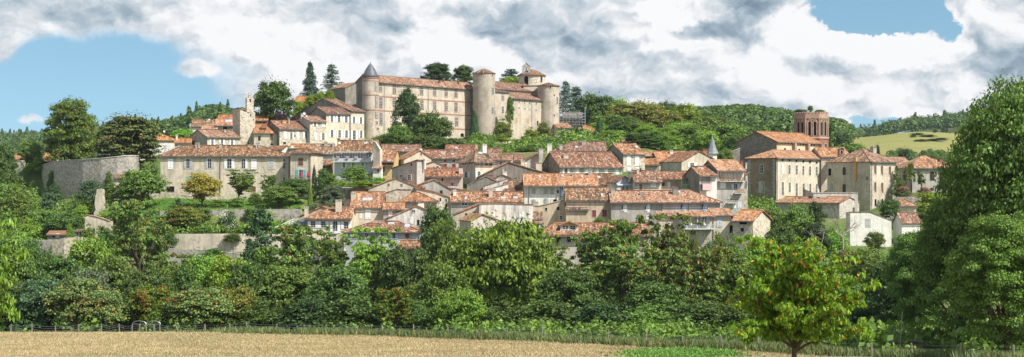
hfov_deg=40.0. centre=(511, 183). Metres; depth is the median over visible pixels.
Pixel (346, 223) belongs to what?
window
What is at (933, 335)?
undergrowth
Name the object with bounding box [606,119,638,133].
tree
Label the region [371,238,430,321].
tree
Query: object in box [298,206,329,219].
house
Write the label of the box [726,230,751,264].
shrub
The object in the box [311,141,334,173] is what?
house
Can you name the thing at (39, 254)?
tree
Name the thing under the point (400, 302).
tree
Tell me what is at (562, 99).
cedar tree
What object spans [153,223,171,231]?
shrub
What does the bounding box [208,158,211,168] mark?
window
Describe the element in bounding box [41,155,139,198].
round terrace wall
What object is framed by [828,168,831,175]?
window
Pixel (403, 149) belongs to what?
house
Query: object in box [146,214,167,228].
tree
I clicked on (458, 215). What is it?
house
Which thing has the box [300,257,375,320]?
tree
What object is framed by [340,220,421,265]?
house
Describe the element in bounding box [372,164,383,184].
house
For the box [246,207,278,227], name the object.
shrub
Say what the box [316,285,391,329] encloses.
thicket
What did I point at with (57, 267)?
tree
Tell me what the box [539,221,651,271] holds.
house
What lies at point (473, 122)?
cypress
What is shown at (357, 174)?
tree
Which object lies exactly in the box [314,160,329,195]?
shrub
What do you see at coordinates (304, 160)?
house
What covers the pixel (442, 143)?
tree
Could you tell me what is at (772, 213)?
tree
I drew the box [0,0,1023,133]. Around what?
sky
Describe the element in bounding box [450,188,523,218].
house
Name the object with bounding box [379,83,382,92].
window
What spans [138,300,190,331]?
fruit tree
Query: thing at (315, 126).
house
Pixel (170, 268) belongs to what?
robinia
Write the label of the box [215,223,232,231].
shrub
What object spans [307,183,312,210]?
cypress
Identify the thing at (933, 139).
meadow bush
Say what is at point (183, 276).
tree
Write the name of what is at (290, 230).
shrub
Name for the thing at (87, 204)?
shrub
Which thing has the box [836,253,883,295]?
robinia
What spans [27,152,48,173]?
shrub
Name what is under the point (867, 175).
monastery
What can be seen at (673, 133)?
tree
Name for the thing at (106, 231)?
bush
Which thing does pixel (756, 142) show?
cathedral
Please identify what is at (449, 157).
house
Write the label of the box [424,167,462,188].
house
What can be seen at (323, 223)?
window
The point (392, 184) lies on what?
house
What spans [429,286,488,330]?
bush
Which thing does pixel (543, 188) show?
house
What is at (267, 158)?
window
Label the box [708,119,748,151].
tree
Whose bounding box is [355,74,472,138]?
castle wing
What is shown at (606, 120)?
tree
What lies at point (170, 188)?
window
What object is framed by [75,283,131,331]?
fruit tree
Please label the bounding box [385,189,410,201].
wall
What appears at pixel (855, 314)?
thicket
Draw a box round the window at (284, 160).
[283,159,285,168]
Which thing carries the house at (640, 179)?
on the ground at (894, 142)
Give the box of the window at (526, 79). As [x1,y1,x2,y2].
[524,76,528,84]
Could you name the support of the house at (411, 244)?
on the ground at (894, 142)
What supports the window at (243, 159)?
in the house at (179, 164)
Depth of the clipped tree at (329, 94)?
384.59 m
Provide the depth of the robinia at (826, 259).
200.00 m
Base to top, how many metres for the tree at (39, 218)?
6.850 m
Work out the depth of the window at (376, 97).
371.82 m
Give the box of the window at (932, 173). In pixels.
[930,171,933,179]
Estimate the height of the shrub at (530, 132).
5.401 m
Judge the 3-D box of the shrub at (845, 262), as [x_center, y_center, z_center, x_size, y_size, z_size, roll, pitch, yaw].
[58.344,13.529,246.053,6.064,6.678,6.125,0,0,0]
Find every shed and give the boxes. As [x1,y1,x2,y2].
[46,230,67,239]
[74,229,84,236]
[112,174,134,200]
[323,160,333,173]
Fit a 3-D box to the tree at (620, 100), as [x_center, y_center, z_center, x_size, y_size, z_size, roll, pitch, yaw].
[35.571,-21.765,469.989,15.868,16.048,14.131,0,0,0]
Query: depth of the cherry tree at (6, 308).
58.71 m
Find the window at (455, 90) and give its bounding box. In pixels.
[454,89,457,97]
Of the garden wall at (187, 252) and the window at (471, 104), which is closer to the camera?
the garden wall at (187, 252)
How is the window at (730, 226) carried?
in the house at (724, 216)
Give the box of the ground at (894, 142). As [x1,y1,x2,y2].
[0,126,1000,356]
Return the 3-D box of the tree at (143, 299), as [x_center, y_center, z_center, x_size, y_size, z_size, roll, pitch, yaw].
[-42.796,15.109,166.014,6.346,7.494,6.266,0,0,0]
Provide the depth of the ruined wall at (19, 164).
338.00 m
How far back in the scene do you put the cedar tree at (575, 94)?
457.02 m
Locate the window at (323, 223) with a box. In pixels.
[321,221,325,227]
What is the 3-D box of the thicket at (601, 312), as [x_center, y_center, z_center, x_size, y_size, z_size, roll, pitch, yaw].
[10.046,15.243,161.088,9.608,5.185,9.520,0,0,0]
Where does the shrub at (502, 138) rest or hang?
on the ground at (894, 142)
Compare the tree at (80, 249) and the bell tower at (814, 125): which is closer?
the tree at (80, 249)
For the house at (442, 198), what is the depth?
273.45 m
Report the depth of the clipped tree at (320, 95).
384.25 m
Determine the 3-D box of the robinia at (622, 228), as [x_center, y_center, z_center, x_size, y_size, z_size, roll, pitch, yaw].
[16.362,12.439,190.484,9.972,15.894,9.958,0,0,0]
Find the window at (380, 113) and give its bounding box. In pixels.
[379,112,382,125]
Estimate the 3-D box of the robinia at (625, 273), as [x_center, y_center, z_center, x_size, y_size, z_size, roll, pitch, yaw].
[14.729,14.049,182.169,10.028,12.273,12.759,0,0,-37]
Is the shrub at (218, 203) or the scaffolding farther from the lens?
the scaffolding
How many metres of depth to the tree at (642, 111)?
436.17 m
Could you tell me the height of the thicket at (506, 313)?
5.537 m
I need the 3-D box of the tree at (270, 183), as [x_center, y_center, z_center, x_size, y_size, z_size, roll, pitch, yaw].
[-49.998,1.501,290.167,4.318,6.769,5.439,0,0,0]
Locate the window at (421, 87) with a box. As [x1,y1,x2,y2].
[420,86,423,95]
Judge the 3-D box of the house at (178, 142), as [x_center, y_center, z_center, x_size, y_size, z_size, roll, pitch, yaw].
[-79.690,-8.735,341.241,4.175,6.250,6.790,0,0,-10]
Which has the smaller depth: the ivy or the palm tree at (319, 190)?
the palm tree at (319, 190)
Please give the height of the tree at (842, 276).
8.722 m
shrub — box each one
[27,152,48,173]
[64,194,94,214]
[72,174,109,207]
[146,161,160,193]
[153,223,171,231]
[160,201,181,228]
[165,204,209,230]
[190,226,209,233]
[209,198,227,206]
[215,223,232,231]
[216,206,238,232]
[229,197,245,206]
[237,223,244,231]
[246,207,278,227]
[279,224,294,233]
[289,110,297,120]
[308,200,321,210]
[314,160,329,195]
[324,199,334,206]
[325,174,338,184]
[373,129,390,143]
[400,130,439,148]
[492,115,514,138]
[494,135,509,141]
[520,126,539,138]
[592,217,605,221]
[687,232,698,272]
[693,229,718,279]
[709,222,729,259]
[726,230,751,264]
[744,227,765,259]
[825,225,850,254]
[833,242,856,273]
[854,245,884,268]
[891,175,907,196]
[892,185,913,196]
[916,185,930,196]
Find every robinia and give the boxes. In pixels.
[95,198,176,282]
[149,253,205,291]
[251,245,286,306]
[273,223,333,294]
[311,237,370,303]
[337,226,401,306]
[427,217,454,263]
[535,245,573,314]
[568,226,620,304]
[582,244,672,320]
[595,218,662,305]
[635,213,706,291]
[642,244,732,311]
[696,262,768,328]
[782,253,838,273]
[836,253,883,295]
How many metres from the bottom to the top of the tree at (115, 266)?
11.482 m
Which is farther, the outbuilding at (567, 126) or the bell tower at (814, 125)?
the outbuilding at (567, 126)
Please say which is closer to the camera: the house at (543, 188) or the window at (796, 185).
the house at (543, 188)
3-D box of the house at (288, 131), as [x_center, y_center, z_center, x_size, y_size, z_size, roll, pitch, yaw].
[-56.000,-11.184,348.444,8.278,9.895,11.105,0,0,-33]
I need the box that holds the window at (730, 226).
[729,225,732,234]
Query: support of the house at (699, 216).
on the ground at (894, 142)
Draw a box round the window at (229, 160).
[227,158,231,168]
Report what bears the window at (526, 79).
in the lantern tower at (529, 76)
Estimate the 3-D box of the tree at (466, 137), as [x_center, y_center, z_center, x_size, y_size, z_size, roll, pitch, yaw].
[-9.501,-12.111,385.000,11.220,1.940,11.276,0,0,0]
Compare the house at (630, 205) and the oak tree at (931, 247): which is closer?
the oak tree at (931, 247)
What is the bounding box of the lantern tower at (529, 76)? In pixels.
[517,62,545,84]
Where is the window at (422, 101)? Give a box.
[420,100,423,109]
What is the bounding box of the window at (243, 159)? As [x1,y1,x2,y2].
[242,158,244,168]
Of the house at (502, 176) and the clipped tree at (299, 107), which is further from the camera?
the clipped tree at (299, 107)
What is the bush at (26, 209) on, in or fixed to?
on the ground at (894, 142)
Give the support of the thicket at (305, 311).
on the ground at (894, 142)
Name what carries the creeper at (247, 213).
attached to the garden wall at (288, 213)
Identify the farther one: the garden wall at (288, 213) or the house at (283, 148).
the house at (283, 148)
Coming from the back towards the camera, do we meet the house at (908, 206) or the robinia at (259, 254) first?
the house at (908, 206)
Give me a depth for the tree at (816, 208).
267.36 m
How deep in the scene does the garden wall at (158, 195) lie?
297.85 m
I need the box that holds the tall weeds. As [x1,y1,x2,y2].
[162,325,1023,356]
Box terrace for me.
[806,192,857,211]
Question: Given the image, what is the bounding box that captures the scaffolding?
[559,106,585,129]
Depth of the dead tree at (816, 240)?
238.08 m
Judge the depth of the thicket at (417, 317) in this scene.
164.96 m
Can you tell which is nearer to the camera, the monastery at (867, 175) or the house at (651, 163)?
the house at (651, 163)
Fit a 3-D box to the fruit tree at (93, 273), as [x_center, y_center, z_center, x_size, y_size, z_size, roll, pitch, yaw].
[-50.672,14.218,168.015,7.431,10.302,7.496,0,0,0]
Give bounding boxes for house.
[13,155,34,165]
[97,133,174,159]
[158,142,289,195]
[174,134,192,147]
[188,129,241,144]
[189,119,215,131]
[201,125,217,128]
[215,118,232,130]
[218,114,270,123]
[253,123,277,146]
[268,118,307,145]
[268,145,289,152]
[287,147,324,196]
[289,143,310,151]
[293,96,315,107]
[296,98,365,139]
[296,113,326,142]
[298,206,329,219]
[304,200,355,241]
[308,106,351,145]
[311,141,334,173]
[332,138,381,187]
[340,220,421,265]
[343,197,350,206]
[350,191,385,226]
[366,177,419,192]
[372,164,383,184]
[381,144,421,155]
[382,148,400,180]
[382,202,405,218]
[383,204,426,247]
[390,159,425,184]
[398,240,420,283]
[399,150,431,164]
[399,192,438,209]
[414,186,450,212]
[416,179,452,196]
[422,149,463,166]
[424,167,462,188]
[426,161,446,166]
[445,144,477,157]
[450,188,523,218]
[451,188,469,190]
[451,202,480,235]
[456,144,496,184]
[458,213,503,267]
[467,173,496,190]
[478,160,545,179]
[479,203,533,223]
[485,148,501,156]
[489,153,513,167]
[493,167,515,180]
[504,180,522,190]
[513,154,522,164]
[522,169,598,204]
[523,153,543,168]
[532,200,565,226]
[538,148,623,174]
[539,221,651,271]
[547,140,606,152]
[564,187,610,221]
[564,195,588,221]
[598,173,613,186]
[605,176,632,189]
[606,143,645,171]
[608,187,722,246]
[628,168,662,189]
[644,151,654,157]
[645,158,658,169]
[652,150,678,169]
[659,149,713,169]
[659,170,688,189]
[677,211,715,254]
[684,166,718,198]
[703,159,746,214]
[708,208,734,245]
[744,172,748,208]
[846,211,890,246]
[888,198,918,216]
[889,157,907,164]
[892,212,921,242]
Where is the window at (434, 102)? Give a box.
[433,100,436,110]
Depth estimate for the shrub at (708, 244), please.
235.54 m
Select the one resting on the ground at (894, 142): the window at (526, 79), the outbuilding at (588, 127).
the outbuilding at (588, 127)
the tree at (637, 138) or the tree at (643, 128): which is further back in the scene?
the tree at (643, 128)
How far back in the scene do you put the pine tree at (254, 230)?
235.40 m
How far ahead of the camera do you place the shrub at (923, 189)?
325.65 m
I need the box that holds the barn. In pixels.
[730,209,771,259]
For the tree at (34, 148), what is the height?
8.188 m
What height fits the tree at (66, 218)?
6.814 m
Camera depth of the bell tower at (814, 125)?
372.71 m
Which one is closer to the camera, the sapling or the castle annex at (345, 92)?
the sapling
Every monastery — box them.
[744,149,821,200]
[824,146,898,210]
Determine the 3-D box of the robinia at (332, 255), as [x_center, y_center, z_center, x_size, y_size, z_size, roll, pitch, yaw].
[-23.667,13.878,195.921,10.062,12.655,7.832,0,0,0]
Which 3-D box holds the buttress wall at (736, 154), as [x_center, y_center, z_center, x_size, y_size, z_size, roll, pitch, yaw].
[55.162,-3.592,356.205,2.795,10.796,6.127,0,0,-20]
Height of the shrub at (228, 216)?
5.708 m
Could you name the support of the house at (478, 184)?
on the ground at (894, 142)
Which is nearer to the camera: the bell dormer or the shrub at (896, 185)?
the shrub at (896, 185)
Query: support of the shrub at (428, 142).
on the ground at (894, 142)
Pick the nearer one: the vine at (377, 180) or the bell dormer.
the vine at (377, 180)
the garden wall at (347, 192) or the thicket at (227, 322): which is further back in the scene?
the garden wall at (347, 192)
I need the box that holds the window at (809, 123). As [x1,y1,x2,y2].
[808,121,810,135]
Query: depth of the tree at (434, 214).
234.80 m
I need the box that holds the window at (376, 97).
[375,96,377,107]
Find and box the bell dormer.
[837,148,844,156]
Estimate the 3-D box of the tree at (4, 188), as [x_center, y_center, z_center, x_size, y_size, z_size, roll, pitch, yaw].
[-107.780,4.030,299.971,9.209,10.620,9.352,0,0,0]
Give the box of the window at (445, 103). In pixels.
[444,101,447,111]
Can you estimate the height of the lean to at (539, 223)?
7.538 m
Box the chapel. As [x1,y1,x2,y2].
[812,147,847,191]
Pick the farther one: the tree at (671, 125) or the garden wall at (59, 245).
the tree at (671, 125)
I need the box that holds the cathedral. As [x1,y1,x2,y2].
[735,131,824,172]
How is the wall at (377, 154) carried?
on the ground at (894, 142)
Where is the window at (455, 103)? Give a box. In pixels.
[454,102,457,111]
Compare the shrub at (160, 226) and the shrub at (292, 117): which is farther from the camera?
the shrub at (292, 117)
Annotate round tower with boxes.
[362,62,378,138]
[472,69,495,138]
[537,83,559,135]
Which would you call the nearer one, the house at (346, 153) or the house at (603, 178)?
the house at (603, 178)
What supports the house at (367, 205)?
on the ground at (894, 142)
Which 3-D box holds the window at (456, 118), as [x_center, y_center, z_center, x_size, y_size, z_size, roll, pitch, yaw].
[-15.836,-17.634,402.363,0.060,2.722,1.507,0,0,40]
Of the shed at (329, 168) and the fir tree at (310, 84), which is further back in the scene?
the fir tree at (310, 84)
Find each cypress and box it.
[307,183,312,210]
[311,165,316,199]
[469,110,478,135]
[595,117,603,132]
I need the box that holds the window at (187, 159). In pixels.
[186,158,189,168]
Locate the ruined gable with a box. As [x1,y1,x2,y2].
[85,214,112,238]
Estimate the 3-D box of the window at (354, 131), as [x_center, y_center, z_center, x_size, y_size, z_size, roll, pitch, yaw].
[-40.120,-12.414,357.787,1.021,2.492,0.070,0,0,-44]
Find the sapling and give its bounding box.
[794,109,807,111]
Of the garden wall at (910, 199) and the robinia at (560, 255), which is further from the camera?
the garden wall at (910, 199)
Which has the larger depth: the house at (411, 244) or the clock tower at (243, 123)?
the clock tower at (243, 123)
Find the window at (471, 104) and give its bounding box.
[470,103,472,112]
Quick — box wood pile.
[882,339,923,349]
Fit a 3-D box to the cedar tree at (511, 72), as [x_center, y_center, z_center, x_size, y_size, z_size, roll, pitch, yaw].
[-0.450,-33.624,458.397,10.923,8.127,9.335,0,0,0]
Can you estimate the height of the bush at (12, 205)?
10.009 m
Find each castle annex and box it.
[330,82,355,106]
[521,85,536,94]
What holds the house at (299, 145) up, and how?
on the ground at (894, 142)
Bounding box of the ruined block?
[562,112,582,128]
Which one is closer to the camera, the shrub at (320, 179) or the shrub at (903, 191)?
the shrub at (320, 179)
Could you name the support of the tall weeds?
on the ground at (894, 142)
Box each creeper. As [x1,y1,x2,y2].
[45,167,53,191]
[103,167,113,190]
[162,232,178,244]
[197,208,214,219]
[200,245,225,257]
[222,230,241,243]
[242,207,255,219]
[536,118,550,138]
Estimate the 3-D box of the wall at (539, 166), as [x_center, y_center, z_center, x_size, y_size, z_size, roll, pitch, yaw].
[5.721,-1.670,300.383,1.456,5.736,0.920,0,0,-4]
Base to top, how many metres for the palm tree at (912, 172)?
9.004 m
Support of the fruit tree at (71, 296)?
on the ground at (894, 142)
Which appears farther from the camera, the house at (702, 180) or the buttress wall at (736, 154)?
the buttress wall at (736, 154)
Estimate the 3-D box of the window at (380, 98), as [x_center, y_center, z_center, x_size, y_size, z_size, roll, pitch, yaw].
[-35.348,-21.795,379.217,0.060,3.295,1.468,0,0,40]
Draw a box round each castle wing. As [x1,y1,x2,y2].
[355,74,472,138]
[495,89,510,138]
[509,93,542,138]
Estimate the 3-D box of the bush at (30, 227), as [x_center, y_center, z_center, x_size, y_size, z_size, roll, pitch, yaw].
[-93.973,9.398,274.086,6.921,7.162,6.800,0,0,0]
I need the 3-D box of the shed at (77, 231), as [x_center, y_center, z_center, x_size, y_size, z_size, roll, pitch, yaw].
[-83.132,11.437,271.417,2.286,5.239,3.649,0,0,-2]
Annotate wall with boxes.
[15,161,24,170]
[25,240,51,258]
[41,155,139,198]
[52,237,88,257]
[143,209,301,220]
[149,193,260,199]
[160,234,293,251]
[168,248,282,264]
[306,245,345,266]
[341,188,368,202]
[373,141,381,165]
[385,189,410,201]
[459,167,462,188]
[481,183,508,190]
[483,178,507,189]
[535,162,541,170]
[730,148,739,162]
[894,197,920,203]
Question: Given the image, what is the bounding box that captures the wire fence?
[10,322,1014,355]
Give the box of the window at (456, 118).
[455,117,457,126]
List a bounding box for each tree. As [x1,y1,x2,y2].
[0,137,18,183]
[0,178,25,218]
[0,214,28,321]
[0,226,38,290]
[0,274,28,331]
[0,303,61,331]
[14,271,66,329]
[16,138,44,170]
[16,230,52,281]
[25,207,57,233]
[36,250,88,322]
[41,95,101,161]
[41,275,111,331]
[42,210,84,231]
[59,263,118,331]
[61,226,114,281]
[64,223,74,237]
[72,202,89,227]
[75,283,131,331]
[90,109,168,171]
[92,247,135,297]
[104,182,132,205]
[106,294,143,331]
[107,203,143,222]
[113,166,171,209]
[118,261,178,329]
[123,280,173,329]
[126,234,154,243]
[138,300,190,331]
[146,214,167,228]
[161,281,236,329]
[169,126,193,138]
[169,259,202,326]
[179,247,220,289]
[180,171,223,206]
[204,251,251,315]
[219,283,260,325]
[221,253,271,318]
[226,169,260,199]
[236,208,280,269]
[242,238,256,265]
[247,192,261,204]
[251,74,297,120]
[254,257,316,315]
[259,184,298,207]
[260,175,278,202]
[273,110,287,119]
[277,175,314,203]
[293,100,304,117]
[299,62,319,95]
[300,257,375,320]
[303,94,315,108]
[315,91,325,101]
[316,183,323,204]
[319,183,345,206]
[320,64,342,95]
[325,89,335,98]
[337,162,371,182]
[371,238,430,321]
[371,284,416,328]
[384,122,416,143]
[389,80,420,143]
[410,110,453,139]
[411,255,479,326]
[416,200,459,275]
[419,61,454,80]
[432,210,569,314]
[434,135,463,148]
[451,65,473,86]
[458,135,497,140]
[499,69,518,80]
[499,75,518,82]
[514,146,537,151]
[534,259,605,323]
[559,81,577,121]
[561,86,592,124]
[572,91,618,124]
[589,112,623,126]
[589,121,606,128]
[600,129,623,139]
[604,98,674,123]
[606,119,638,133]
[608,115,645,124]
[609,95,633,109]
[620,131,651,145]
[627,122,657,131]
[633,124,656,133]
[639,130,673,150]
[643,109,690,127]
[657,126,683,150]
[659,98,677,109]
[664,120,699,137]
[669,101,702,122]
[673,121,704,147]
[690,112,726,130]
[690,127,723,154]
[693,242,747,302]
[703,112,735,125]
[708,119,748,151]
[717,148,732,158]
[720,234,881,356]
[722,134,741,148]
[732,251,768,289]
[743,126,755,134]
[760,203,784,237]
[764,223,798,260]
[778,198,814,244]
[800,218,832,261]
[800,226,826,264]
[807,196,826,223]
[815,215,859,273]
[815,272,861,294]
[829,129,853,146]
[837,140,865,152]
[861,260,930,327]
[862,229,886,249]
[878,228,954,328]
[879,196,905,229]
[893,165,899,196]
[897,146,912,160]
[902,165,911,187]
[904,152,917,160]
[905,194,985,342]
[907,162,916,193]
[912,187,946,216]
[915,151,940,159]
[916,173,925,186]
[930,68,1023,351]
[938,208,1023,353]
[939,155,951,161]
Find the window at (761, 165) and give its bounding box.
[760,164,763,172]
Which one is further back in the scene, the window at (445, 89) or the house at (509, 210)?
the window at (445, 89)
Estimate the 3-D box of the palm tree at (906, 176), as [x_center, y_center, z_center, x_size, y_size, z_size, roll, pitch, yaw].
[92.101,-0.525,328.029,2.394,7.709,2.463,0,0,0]
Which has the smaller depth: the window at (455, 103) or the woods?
the window at (455, 103)
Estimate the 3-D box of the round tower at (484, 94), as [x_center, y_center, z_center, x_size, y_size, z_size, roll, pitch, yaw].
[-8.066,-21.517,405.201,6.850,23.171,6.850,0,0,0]
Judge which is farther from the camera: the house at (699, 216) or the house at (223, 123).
the house at (223, 123)
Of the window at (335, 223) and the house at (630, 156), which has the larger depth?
the house at (630, 156)
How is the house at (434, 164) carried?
on the ground at (894, 142)
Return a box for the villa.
[897,155,954,192]
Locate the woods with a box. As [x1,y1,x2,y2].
[0,99,981,158]
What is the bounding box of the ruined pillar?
[94,189,105,214]
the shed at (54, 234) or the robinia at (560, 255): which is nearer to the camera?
the robinia at (560, 255)
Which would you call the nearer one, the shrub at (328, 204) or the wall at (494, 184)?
the shrub at (328, 204)
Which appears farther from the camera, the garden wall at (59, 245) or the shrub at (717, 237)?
the garden wall at (59, 245)
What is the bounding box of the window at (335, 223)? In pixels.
[333,221,337,230]
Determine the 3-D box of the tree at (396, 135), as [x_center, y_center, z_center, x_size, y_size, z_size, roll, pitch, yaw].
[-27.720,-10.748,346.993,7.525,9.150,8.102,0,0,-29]
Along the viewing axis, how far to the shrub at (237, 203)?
283.41 m
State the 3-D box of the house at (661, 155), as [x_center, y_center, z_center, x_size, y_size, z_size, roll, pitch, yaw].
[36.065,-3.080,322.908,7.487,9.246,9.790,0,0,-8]
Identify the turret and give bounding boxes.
[707,135,718,158]
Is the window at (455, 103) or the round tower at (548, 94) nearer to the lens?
the window at (455, 103)
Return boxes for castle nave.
[495,81,534,93]
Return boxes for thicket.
[196,297,239,331]
[228,294,288,331]
[268,289,347,332]
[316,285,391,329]
[386,294,445,331]
[476,295,535,328]
[516,291,577,329]
[563,296,630,329]
[616,303,676,328]
[668,296,725,330]
[711,302,755,329]
[833,283,896,324]
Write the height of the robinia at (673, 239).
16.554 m
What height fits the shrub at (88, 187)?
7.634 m
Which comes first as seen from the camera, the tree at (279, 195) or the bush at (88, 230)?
the bush at (88, 230)
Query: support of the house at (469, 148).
on the ground at (894, 142)
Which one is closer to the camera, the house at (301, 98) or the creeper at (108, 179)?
the creeper at (108, 179)
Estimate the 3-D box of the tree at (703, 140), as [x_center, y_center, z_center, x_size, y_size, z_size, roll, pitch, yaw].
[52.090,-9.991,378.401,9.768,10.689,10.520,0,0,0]
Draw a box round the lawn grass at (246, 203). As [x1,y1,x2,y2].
[141,197,301,217]
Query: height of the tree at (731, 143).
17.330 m
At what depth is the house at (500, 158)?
307.76 m
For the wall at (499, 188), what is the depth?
282.15 m
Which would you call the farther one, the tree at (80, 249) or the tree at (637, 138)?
the tree at (637, 138)
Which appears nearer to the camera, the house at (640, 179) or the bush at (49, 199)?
the house at (640, 179)
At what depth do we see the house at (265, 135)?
343.26 m
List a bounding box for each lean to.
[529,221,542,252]
[533,211,542,220]
[656,211,679,240]
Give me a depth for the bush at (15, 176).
311.69 m
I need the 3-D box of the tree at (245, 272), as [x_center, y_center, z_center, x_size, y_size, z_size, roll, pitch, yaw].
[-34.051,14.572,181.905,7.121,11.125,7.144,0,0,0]
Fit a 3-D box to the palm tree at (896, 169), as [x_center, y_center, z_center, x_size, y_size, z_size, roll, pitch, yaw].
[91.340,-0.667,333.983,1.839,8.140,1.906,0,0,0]
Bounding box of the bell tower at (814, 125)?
[794,112,828,146]
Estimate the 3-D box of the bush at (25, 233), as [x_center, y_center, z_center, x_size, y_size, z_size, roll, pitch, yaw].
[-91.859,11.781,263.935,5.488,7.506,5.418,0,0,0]
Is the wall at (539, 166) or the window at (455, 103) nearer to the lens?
the wall at (539, 166)
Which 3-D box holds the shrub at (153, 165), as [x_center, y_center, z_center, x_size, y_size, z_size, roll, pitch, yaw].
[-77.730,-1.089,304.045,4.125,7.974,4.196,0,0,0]
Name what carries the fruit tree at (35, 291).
on the ground at (894, 142)
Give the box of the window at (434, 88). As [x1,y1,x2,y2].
[433,87,436,96]
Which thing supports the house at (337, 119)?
on the ground at (894, 142)
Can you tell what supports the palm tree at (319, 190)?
on the ground at (894, 142)
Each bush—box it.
[0,164,26,209]
[0,181,34,219]
[0,209,20,236]
[13,214,45,239]
[15,227,32,250]
[16,197,44,224]
[36,189,62,209]
[40,182,64,200]
[79,220,95,239]
[95,206,116,224]
[95,223,116,247]
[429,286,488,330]
[618,274,687,321]
[919,134,935,136]
[927,138,944,140]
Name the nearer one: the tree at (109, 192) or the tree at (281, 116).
the tree at (109, 192)
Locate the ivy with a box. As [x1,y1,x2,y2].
[505,96,514,123]
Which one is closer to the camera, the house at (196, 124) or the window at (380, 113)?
the house at (196, 124)
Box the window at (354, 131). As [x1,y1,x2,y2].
[353,130,355,139]
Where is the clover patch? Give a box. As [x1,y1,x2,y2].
[600,346,764,356]
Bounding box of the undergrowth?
[0,116,1023,352]
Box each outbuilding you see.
[553,123,571,137]
[579,125,595,134]
[774,196,860,218]
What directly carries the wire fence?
on the ground at (894, 142)
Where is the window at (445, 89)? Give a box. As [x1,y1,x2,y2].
[444,88,447,96]
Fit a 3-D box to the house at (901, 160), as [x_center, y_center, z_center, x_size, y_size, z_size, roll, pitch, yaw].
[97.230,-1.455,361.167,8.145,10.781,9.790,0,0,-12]
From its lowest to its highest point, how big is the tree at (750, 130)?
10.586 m
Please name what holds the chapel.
on the ground at (894, 142)
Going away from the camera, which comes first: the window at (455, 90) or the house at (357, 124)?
the house at (357, 124)
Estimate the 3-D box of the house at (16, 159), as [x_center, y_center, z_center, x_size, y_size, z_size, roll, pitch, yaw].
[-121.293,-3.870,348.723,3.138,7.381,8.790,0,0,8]
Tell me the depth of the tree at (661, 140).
350.22 m
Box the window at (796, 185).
[795,182,797,195]
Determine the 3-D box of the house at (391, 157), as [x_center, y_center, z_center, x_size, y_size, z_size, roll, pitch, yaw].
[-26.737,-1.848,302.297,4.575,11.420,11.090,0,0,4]
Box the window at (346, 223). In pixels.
[344,221,348,228]
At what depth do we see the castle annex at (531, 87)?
428.95 m
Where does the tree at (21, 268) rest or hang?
on the ground at (894, 142)
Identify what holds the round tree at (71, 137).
on the terrace ground
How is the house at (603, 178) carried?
on the ground at (894, 142)
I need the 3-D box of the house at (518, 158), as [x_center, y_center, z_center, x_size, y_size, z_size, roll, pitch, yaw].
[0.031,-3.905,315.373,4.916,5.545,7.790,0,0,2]
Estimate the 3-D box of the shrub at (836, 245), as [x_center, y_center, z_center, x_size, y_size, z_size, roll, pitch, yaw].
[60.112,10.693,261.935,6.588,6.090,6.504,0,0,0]
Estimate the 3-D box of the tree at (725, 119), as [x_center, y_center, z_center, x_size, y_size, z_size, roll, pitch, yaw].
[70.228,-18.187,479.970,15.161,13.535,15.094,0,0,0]
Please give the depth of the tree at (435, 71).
453.18 m
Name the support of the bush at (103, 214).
on the ground at (894, 142)
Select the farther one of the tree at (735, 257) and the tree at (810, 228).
the tree at (810, 228)
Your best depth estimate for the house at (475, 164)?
302.14 m
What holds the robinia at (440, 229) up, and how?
on the ground at (894, 142)
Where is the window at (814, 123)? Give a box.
[813,121,816,135]
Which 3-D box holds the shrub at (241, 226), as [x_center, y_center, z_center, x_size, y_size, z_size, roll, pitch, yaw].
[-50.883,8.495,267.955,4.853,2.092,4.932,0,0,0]
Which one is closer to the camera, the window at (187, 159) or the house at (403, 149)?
the window at (187, 159)
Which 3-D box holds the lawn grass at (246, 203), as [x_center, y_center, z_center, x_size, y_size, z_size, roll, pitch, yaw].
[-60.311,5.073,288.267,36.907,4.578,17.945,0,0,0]
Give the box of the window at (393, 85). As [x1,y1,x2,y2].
[392,84,395,93]
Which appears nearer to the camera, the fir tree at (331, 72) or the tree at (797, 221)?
the tree at (797, 221)
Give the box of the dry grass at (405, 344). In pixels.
[0,331,870,356]
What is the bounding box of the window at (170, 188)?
[166,186,174,191]
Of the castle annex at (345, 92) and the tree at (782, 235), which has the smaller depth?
the tree at (782, 235)
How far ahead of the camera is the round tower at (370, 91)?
371.31 m
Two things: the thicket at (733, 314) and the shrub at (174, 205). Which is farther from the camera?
the shrub at (174, 205)
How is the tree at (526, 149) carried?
on the ground at (894, 142)
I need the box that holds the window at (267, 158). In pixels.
[267,158,273,169]
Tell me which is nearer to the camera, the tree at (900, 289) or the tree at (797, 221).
the tree at (900, 289)
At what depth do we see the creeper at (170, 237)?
261.92 m
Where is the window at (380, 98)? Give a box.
[379,97,382,108]
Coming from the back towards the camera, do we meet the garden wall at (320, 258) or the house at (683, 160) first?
the house at (683, 160)
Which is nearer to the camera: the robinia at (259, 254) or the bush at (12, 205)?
the robinia at (259, 254)
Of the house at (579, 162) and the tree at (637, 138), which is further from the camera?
the tree at (637, 138)
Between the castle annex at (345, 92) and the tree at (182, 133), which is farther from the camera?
the castle annex at (345, 92)
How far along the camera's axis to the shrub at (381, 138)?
350.78 m
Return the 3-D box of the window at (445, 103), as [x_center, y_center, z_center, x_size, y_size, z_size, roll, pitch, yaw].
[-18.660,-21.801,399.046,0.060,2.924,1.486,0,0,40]
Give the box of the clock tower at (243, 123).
[233,93,254,144]
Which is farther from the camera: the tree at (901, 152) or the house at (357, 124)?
the tree at (901, 152)
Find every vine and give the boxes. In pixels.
[325,179,351,187]
[347,179,374,188]
[371,177,384,184]
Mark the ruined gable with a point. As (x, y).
(95, 221)
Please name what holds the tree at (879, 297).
on the ground at (894, 142)
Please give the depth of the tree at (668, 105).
519.24 m

